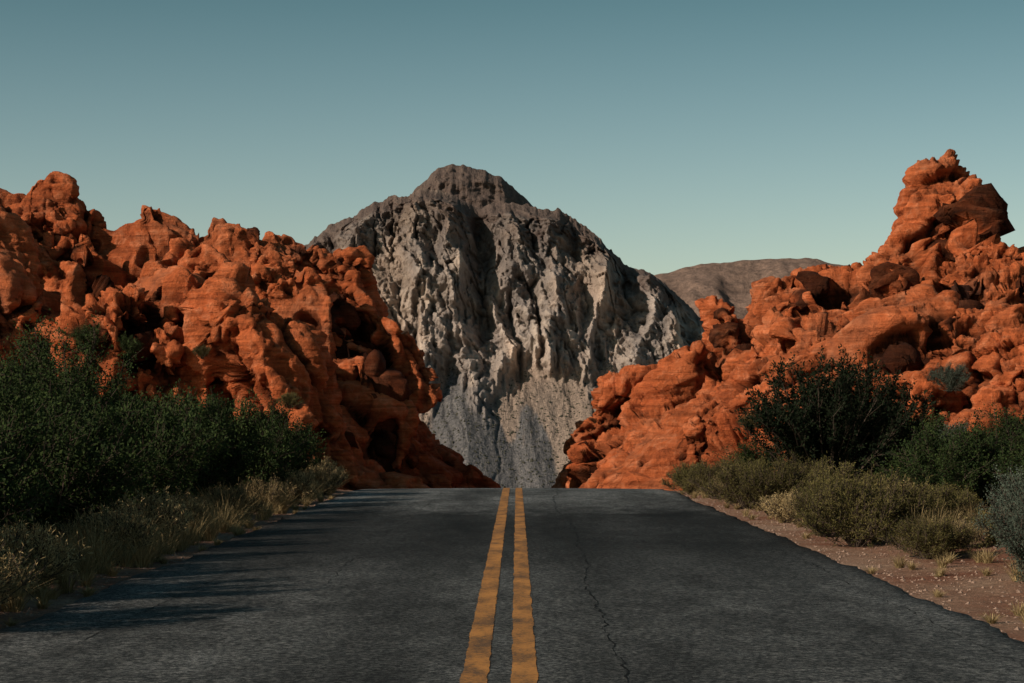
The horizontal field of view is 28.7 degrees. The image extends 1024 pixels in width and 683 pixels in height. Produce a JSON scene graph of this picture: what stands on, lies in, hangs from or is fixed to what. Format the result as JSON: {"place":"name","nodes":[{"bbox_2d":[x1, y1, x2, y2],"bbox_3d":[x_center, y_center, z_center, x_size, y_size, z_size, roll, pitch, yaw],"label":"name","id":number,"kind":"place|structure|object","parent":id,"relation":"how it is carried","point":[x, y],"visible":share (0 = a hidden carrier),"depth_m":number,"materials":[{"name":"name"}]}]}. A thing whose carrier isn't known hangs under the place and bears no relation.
{"place":"outdoors","nodes":[
{"label":"outdoors","id":0,"kind":"place"},
{"bbox_2d":[0,469,349,626],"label":"dry grass","id":1,"kind":"structure","parent":0,"point":[96,559],"depth_m":23.41,"materials":[{"name":"green plant"}]},
{"bbox_2d":[304,164,704,487],"bbox_3d":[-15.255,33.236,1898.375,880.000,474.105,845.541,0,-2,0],"label":"rocky mountain","id":2,"kind":"structure","parent":0,"point":[487,283],"depth_m":1903.28,"materials":[{"name":"grey stone"}]},
{"bbox_2d":[421,357,613,487],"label":"desert scrub","id":3,"kind":"object","parent":2,"relation":"on","point":[512,432],"visible":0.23,"depth_m":1759.75,"materials":[{"name":"grey plant"}]},
{"bbox_2d":[0,488,1023,682],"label":"road","id":4,"kind":"structure","parent":0,"point":[511,585],"depth_m":17.30,"materials":[{"name":"grey asphalt"}]},
{"bbox_2d":[0,478,1023,641],"bbox_3d":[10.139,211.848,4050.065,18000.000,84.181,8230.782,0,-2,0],"label":"desert ground","id":5,"kind":"structure","parent":0,"point":[975,595],"depth_m":22.25,"materials":[{"name":"brown gravel"}]},
{"bbox_2d":[0,367,33,399],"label":"mesquite bush","id":6,"kind":"object","parent":5,"relation":"on","point":[9,384],"visible":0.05,"depth_m":28.07,"materials":[{"name":"green plant"}]},
{"bbox_2d":[0,536,49,615],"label":"dry brush","id":7,"kind":"object","parent":5,"relation":"on","point":[9,569],"visible":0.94,"depth_m":17.27,"materials":[{"name":"green plant"}]},
{"bbox_2d":[0,408,60,539],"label":"mesquite bush","id":8,"kind":"object","parent":5,"relation":"on","point":[4,480],"visible":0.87,"depth_m":20.70,"materials":[{"name":"green plant"}]},
{"bbox_2d":[0,375,78,534],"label":"mesquite bush","id":9,"kind":"object","parent":5,"relation":"on","point":[18,444],"visible":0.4,"depth_m":23.17,"materials":[{"name":"green plant"}]},
{"bbox_2d":[0,514,90,594],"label":"dry brush","id":10,"kind":"object","parent":5,"relation":"on","point":[41,547],"visible":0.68,"depth_m":19.38,"materials":[{"name":"green plant"}]},
{"bbox_2d":[0,332,99,488],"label":"mesquite tree","id":11,"kind":"object","parent":5,"relation":"on","point":[26,381],"visible":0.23,"depth_m":27.86,"materials":[{"name":"green plant"}]},
{"bbox_2d":[0,316,99,400],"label":"mesquite tree","id":12,"kind":"object","parent":5,"relation":"on","point":[47,348],"visible":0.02,"depth_m":39.72,"materials":[{"name":"green plant"}]},
{"bbox_2d":[0,349,99,402],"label":"mesquite bush","id":13,"kind":"object","parent":5,"relation":"on","point":[17,361],"depth_m":45.43,"materials":[{"name":"green plant"}]},
{"bbox_2d":[0,358,107,475],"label":"mesquite bush","id":14,"kind":"object","parent":5,"relation":"on","point":[36,394],"visible":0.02,"depth_m":32.28,"materials":[{"name":"green plant"}]},
{"bbox_2d":[0,307,146,415],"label":"mesquite tree","id":15,"kind":"object","parent":5,"relation":"on","point":[86,368],"visible":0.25,"depth_m":36.92,"materials":[{"name":"green plant"}]},
{"bbox_2d":[0,384,157,542],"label":"mesquite bush","id":16,"kind":"object","parent":5,"relation":"on","point":[63,500],"visible":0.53,"depth_m":25.72,"materials":[{"name":"green plant"}]},
{"bbox_2d":[57,374,114,396],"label":"mesquite bush","id":17,"kind":"object","parent":5,"relation":"on","point":[102,382],"visible":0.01,"depth_m":52.30,"materials":[{"name":"green plant"}]},
{"bbox_2d":[31,365,145,425],"bbox_3d":[-8.147,1.878,36.605,3.293,2.915,3.417,2,-3,-43],"label":"mesquite bush","id":18,"kind":"object","parent":5,"relation":"on","point":[107,397],"visible":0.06,"depth_m":36.46,"materials":[{"name":"green plant"}]},
{"bbox_2d":[27,380,164,524],"bbox_3d":[-6.144,1.724,28.935,2.801,2.360,2.670,2,-3,-33],"label":"mesquite bush","id":19,"kind":"object","parent":5,"relation":"on","point":[109,426],"visible":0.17,"depth_m":28.83,"materials":[{"name":"green plant"}]},
{"bbox_2d":[53,498,160,564],"bbox_3d":[-4.712,2.293,23.925,1.436,0.865,1.344,2,-3,-44],"label":"dry brush","id":20,"kind":"object","parent":5,"relation":"on","point":[131,521],"visible":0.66,"depth_m":23.78,"materials":[{"name":"green plant"}]},
{"bbox_2d":[93,485,195,551],"bbox_3d":[-4.748,2.351,26.422,1.579,0.995,1.478,2,-3,-42],"label":"dry brush","id":21,"kind":"object","parent":5,"relation":"on","point":[147,504],"visible":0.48,"depth_m":26.29,"materials":[{"name":"green plant"}]},
{"bbox_2d":[116,385,183,426],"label":"mesquite bush","id":22,"kind":"object","parent":5,"relation":"on","point":[154,398],"depth_m":48.05,"materials":[{"name":"green plant"}]},
{"bbox_2d":[86,386,215,509],"bbox_3d":[-5.979,1.907,32.011,2.429,2.391,2.871,2,-3,-42],"label":"mesquite bush","id":23,"kind":"object","parent":5,"relation":"on","point":[169,473],"visible":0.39,"depth_m":31.97,"materials":[{"name":"green plant"}]},
{"bbox_2d":[126,486,213,531],"bbox_3d":[-4.850,2.502,28.916,1.436,0.865,1.344,2,-3,-39],"label":"dry brush","id":24,"kind":"object","parent":5,"relation":"on","point":[197,512],"visible":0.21,"depth_m":28.84,"materials":[{"name":"green plant"}]},
{"bbox_2d":[116,378,224,441],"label":"mesquite bush","id":25,"kind":"object","parent":5,"relation":"on","point":[173,405],"visible":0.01,"depth_m":40.78,"materials":[{"name":"green plant"}]},
{"bbox_2d":[108,381,236,501],"bbox_3d":[-6.075,1.950,35.020,3.040,2.517,2.572,-2,-3,42],"label":"mesquite bush","id":26,"kind":"object","parent":5,"relation":"on","point":[210,438],"visible":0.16,"depth_m":35.02,"materials":[{"name":"green plant"}]},
{"bbox_2d":[156,386,248,486],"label":"mesquite bush","id":27,"kind":"object","parent":5,"relation":"on","point":[203,405],"visible":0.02,"depth_m":46.12,"materials":[{"name":"green plant"}]},
{"bbox_2d":[167,385,272,502],"bbox_3d":[-6.012,2.120,38.485,2.796,2.650,2.694,1,-2,-14],"label":"mesquite bush","id":28,"kind":"object","parent":5,"relation":"on","point":[215,474],"visible":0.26,"depth_m":38.35,"materials":[{"name":"green plant"}]},
{"bbox_2d":[197,478,268,520],"bbox_3d":[-4.818,2.699,33.424,1.152,0.887,1.359,-2,-3,35],"label":"dry brush","id":29,"kind":"object","parent":5,"relation":"on","point":[238,491],"visible":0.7,"depth_m":33.35,"materials":[{"name":"green plant"}]},
{"bbox_2d":[0,171,500,489],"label":"red rock formation","id":30,"kind":"object","parent":5,"relation":"on","point":[316,329],"visible":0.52,"depth_m":127.66,"materials":[{"name":"stone"}]},
{"bbox_2d":[64,322,106,353],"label":"mesquite bush","id":31,"kind":"object","parent":30,"relation":"on","point":[78,336],"visible":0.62,"depth_m":115.26,"materials":[{"name":"green plant"}]},
{"bbox_2d":[114,332,143,355],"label":"mesquite bush","id":32,"kind":"object","parent":30,"relation":"on","point":[123,344],"visible":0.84,"depth_m":115.43,"materials":[{"name":"green plant"}]},
{"bbox_2d":[193,344,210,358],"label":"rabbitbrush","id":33,"kind":"object","parent":30,"relation":"on","point":[199,350],"visible":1,"depth_m":116.39,"materials":[{"name":"green plant"}]},
{"bbox_2d":[275,391,303,408],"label":"rabbitbrush","id":34,"kind":"object","parent":30,"relation":"on","point":[288,399],"visible":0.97,"depth_m":114.21,"materials":[{"name":"green plant"}]},
{"bbox_2d":[210,388,321,492],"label":"mesquite bush","id":35,"kind":"object","parent":5,"relation":"on","point":[244,421],"visible":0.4,"depth_m":41.13,"materials":[{"name":"green plant"}]},
{"bbox_2d":[241,473,298,509],"bbox_3d":[-4.700,2.895,37.995,1.292,0.865,1.209,-2,-3,42],"label":"dry brush","id":36,"kind":"object","parent":5,"relation":"on","point":[255,484],"visible":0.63,"depth_m":37.79,"materials":[{"name":"green plant"}]},
{"bbox_2d":[234,392,320,483],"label":"mesquite bush","id":37,"kind":"object","parent":5,"relation":"on","point":[276,415],"visible":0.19,"depth_m":44.82,"materials":[{"name":"green plant"}]},
{"bbox_2d":[269,466,321,503],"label":"dry brush","id":38,"kind":"object","parent":5,"relation":"on","point":[304,484],"visible":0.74,"depth_m":41.73,"materials":[{"name":"green plant"}]},
{"bbox_2d":[284,422,329,473],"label":"mesquite bush","id":39,"kind":"object","parent":5,"relation":"on","point":[309,457],"visible":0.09,"depth_m":48.83,"materials":[{"name":"green plant"}]},
{"bbox_2d":[295,461,347,495],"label":"dry brush","id":40,"kind":"object","parent":5,"relation":"on","point":[324,472],"visible":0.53,"depth_m":46.77,"materials":[{"name":"green plant"}]},
{"bbox_2d":[306,456,345,486],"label":"dry brush","id":41,"kind":"object","parent":5,"relation":"on","point":[333,465],"visible":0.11,"depth_m":49.76,"materials":[{"name":"green plant"}]},
{"bbox_2d":[659,457,708,494],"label":"rabbitbrush","id":42,"kind":"object","parent":5,"relation":"on","point":[680,482],"visible":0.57,"depth_m":47.80,"materials":[{"name":"green plant"}]},
{"bbox_2d":[669,459,714,482],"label":"rabbitbrush","id":43,"kind":"object","parent":5,"relation":"on","point":[692,465],"visible":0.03,"depth_m":50.83,"materials":[{"name":"green plant"}]},
{"bbox_2d":[685,458,739,499],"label":"rabbitbrush","id":44,"kind":"object","parent":5,"relation":"on","point":[709,472],"visible":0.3,"depth_m":44.90,"materials":[{"name":"green plant"}]},
{"bbox_2d":[708,465,742,503],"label":"dry brush","id":45,"kind":"object","parent":5,"relation":"on","point":[721,485],"visible":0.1,"depth_m":42.30,"materials":[{"name":"green plant"}]},
{"bbox_2d":[697,458,777,508],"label":"rabbitbrush","id":46,"kind":"object","parent":5,"relation":"on","point":[732,475],"visible":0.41,"depth_m":39.39,"materials":[{"name":"green plant"}]},
{"bbox_2d":[717,452,770,470],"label":"rabbitbrush","id":47,"kind":"object","parent":5,"relation":"on","point":[738,463],"visible":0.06,"depth_m":45.95,"materials":[{"name":"green plant"}]},
{"bbox_2d":[713,440,788,471],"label":"mesquite bush","id":48,"kind":"object","parent":5,"relation":"on","point":[747,451],"visible":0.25,"depth_m":48.77,"materials":[{"name":"green plant"}]},
{"bbox_2d":[735,454,812,515],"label":"rabbitbrush","id":49,"kind":"object","parent":5,"relation":"on","point":[779,483],"visible":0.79,"depth_m":36.14,"materials":[{"name":"green plant"}]},
{"bbox_2d":[759,486,807,522],"bbox_3d":[4.709,2.794,33.989,1.024,0.710,1.208,2,-3,-37],"label":"dry brush","id":50,"kind":"object","parent":5,"relation":"on","point":[777,510],"visible":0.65,"depth_m":33.81,"materials":[{"name":"beige plant"}]},
{"bbox_2d":[551,149,1023,490],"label":"red rock formation","id":51,"kind":"object","parent":5,"relation":"on","point":[938,277],"visible":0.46,"depth_m":137.32,"materials":[{"name":"stone"}]},
{"bbox_2d":[735,414,755,429],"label":"rabbitbrush","id":52,"kind":"object","parent":51,"relation":"on","point":[749,420],"visible":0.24,"depth_m":110.79,"materials":[{"name":"green plant"}]},
{"bbox_2d":[922,362,972,391],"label":"saltbush","id":53,"kind":"object","parent":51,"relation":"on","point":[950,380],"visible":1,"depth_m":109.67,"materials":[{"name":"green plant"}]},
{"bbox_2d":[768,449,836,488],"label":"rabbitbrush","id":54,"kind":"object","parent":5,"relation":"on","point":[808,469],"visible":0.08,"depth_m":37.91,"materials":[{"name":"green plant"}]},
{"bbox_2d":[789,479,848,536],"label":"rabbitbrush","id":55,"kind":"object","parent":5,"relation":"on","point":[800,504],"visible":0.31,"depth_m":29.87,"materials":[{"name":"green plant"}]},
{"bbox_2d":[793,471,855,501],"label":"rabbitbrush","id":56,"kind":"object","parent":5,"relation":"on","point":[810,490],"visible":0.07,"depth_m":34.29,"materials":[{"name":"green plant"}]},
{"bbox_2d":[733,343,929,478],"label":"creosote bush","id":57,"kind":"object","parent":5,"relation":"on","point":[841,429],"visible":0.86,"depth_m":40.18,"materials":[{"name":"green plant"}]},
{"bbox_2d":[748,357,935,480],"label":"creosote bush","id":58,"kind":"object","parent":5,"relation":"on","point":[903,431],"visible":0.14,"depth_m":41.25,"materials":[{"name":"green plant"}]},
{"bbox_2d":[804,453,883,489],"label":"rabbitbrush","id":59,"kind":"object","parent":5,"relation":"on","point":[821,471],"visible":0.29,"depth_m":35.68,"materials":[{"name":"green plant"}]},
{"bbox_2d":[795,468,903,547],"bbox_3d":[4.667,2.309,27.498,1.444,1.187,1.839,-1,-2,16],"label":"rabbitbrush","id":60,"kind":"object","parent":5,"relation":"on","point":[867,509],"visible":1,"depth_m":27.20,"materials":[{"name":"green plant"}]},
{"bbox_2d":[824,466,940,536],"bbox_3d":[5.318,2.330,28.530,1.596,1.125,1.466,-1,-3,28],"label":"rabbitbrush","id":61,"kind":"object","parent":5,"relation":"on","point":[912,497],"visible":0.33,"depth_m":28.12,"materials":[{"name":"green plant"}]},
{"bbox_2d":[869,478,933,491],"bbox_3d":[6.581,2.708,34.940,1.510,0.798,1.281,2,-3,-33],"label":"dry brush","id":62,"kind":"object","parent":5,"relation":"on","point":[898,484],"visible":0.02,"depth_m":34.99,"materials":[{"name":"green plant"}]},
{"bbox_2d":[877,413,950,479],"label":"mesquite bush","id":63,"kind":"object","parent":5,"relation":"on","point":[925,428],"visible":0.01,"depth_m":51.34,"materials":[{"name":"green plant"}]},
{"bbox_2d":[880,406,963,486],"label":"mesquite bush","id":64,"kind":"object","parent":5,"relation":"on","point":[935,425],"visible":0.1,"depth_m":45.77,"materials":[{"name":"green plant"}]},
{"bbox_2d":[859,420,1002,497],"bbox_3d":[7.608,2.335,35.859,2.395,1.855,2.485,-1,-3,29],"label":"mesquite bush","id":65,"kind":"object","parent":5,"relation":"on","point":[951,469],"visible":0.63,"depth_m":35.64,"materials":[{"name":"green plant"}]},
{"bbox_2d":[874,514,989,559],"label":"rabbitbrush","id":66,"kind":"object","parent":5,"relation":"on","point":[917,538],"visible":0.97,"depth_m":24.41,"materials":[{"name":"green plant"}]},
{"bbox_2d":[907,478,993,522],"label":"rabbitbrush","id":67,"kind":"object","parent":5,"relation":"on","point":[946,496],"visible":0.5,"depth_m":29.70,"materials":[{"name":"green plant"}]},
{"bbox_2d":[935,422,965,448],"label":"saltbush","id":68,"kind":"object","parent":5,"relation":"on","point":[947,426],"visible":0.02,"depth_m":59.49,"materials":[{"name":"green plant"}]},
{"bbox_2d":[935,418,970,435],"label":"saltbush","id":69,"kind":"object","parent":5,"relation":"on","point":[964,426],"visible":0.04,"depth_m":74.40,"materials":[{"name":"green plant"}]},
{"bbox_2d":[923,479,986,515],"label":"rabbitbrush","id":70,"kind":"object","parent":5,"relation":"on","point":[965,494],"visible":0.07,"depth_m":32.88,"materials":[{"name":"green plant"}]},
{"bbox_2d":[930,515,990,548],"bbox_3d":[5.645,2.442,25.558,1.005,0.519,0.941,-1,-3,17],"label":"dry brush","id":71,"kind":"object","parent":5,"relation":"on","point":[980,535],"visible":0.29,"depth_m":25.34,"materials":[{"name":"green plant"}]},
{"bbox_2d":[911,417,1023,510],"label":"mesquite bush","id":72,"kind":"object","parent":5,"relation":"on","point":[993,450],"visible":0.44,"depth_m":36.32,"materials":[{"name":"green plant"}]},
{"bbox_2d":[945,407,1023,487],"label":"mesquite bush","id":73,"kind":"object","parent":5,"relation":"on","point":[1007,428],"visible":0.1,"depth_m":39.27,"materials":[{"name":"green plant"}]},
{"bbox_2d":[963,508,1009,544],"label":"rabbitbrush","id":74,"kind":"object","parent":5,"relation":"on","point":[988,532],"visible":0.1,"depth_m":25.83,"materials":[{"name":"green plant"}]},
{"bbox_2d":[959,398,1023,486],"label":"mesquite bush","id":75,"kind":"object","parent":5,"relation":"on","point":[991,416],"visible":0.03,"depth_m":45.79,"materials":[{"name":"green plant"}]},
{"bbox_2d":[965,480,1022,562],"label":"saltbush","id":76,"kind":"object","parent":5,"relation":"on","point":[985,517],"visible":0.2,"depth_m":23.49,"materials":[{"name":"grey plant"}]},
{"bbox_2d":[983,464,1023,510],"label":"saltbush","id":77,"kind":"object","parent":5,"relation":"on","point":[1004,483],"visible":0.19,"depth_m":27.93,"materials":[{"name":"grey plant"}]},
{"bbox_2d":[986,484,1023,583],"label":"saltbush","id":78,"kind":"object","parent":5,"relation":"on","point":[1012,538],"visible":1,"depth_m":20.56,"materials":[{"name":"green plant"}]},
{"bbox_2d":[986,446,1023,488],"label":"mesquite bush","id":79,"kind":"object","parent":5,"relation":"on","point":[1022,453],"visible":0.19,"depth_m":31.06,"materials":[{"name":"green plant"}]},
{"bbox_2d":[998,465,1023,567],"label":"saltbush","id":80,"kind":"object","parent":5,"relation":"on","point":[1020,493],"visible":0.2,"depth_m":21.53,"materials":[{"name":"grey plant"}]},
{"bbox_2d":[0,0,1023,274],"label":"sky","id":81,"kind":"structure","parent":0,"point":[680,133],"materials":[{"name":"blue"}]},
{"bbox_2d":[654,258,863,318],"bbox_3d":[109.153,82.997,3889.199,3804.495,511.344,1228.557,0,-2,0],"label":"distant hills","id":82,"kind":"structure","parent":0,"point":[729,283],"depth_m":3928.96,"materials":[{"name":"brown stone"}]},
{"bbox_2d":[680,477,1023,623],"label":"dry grass","id":83,"kind":"structure","parent":0,"point":[986,558],"depth_m":23.57,"materials":[{"name":"beige plant"}]}
]}

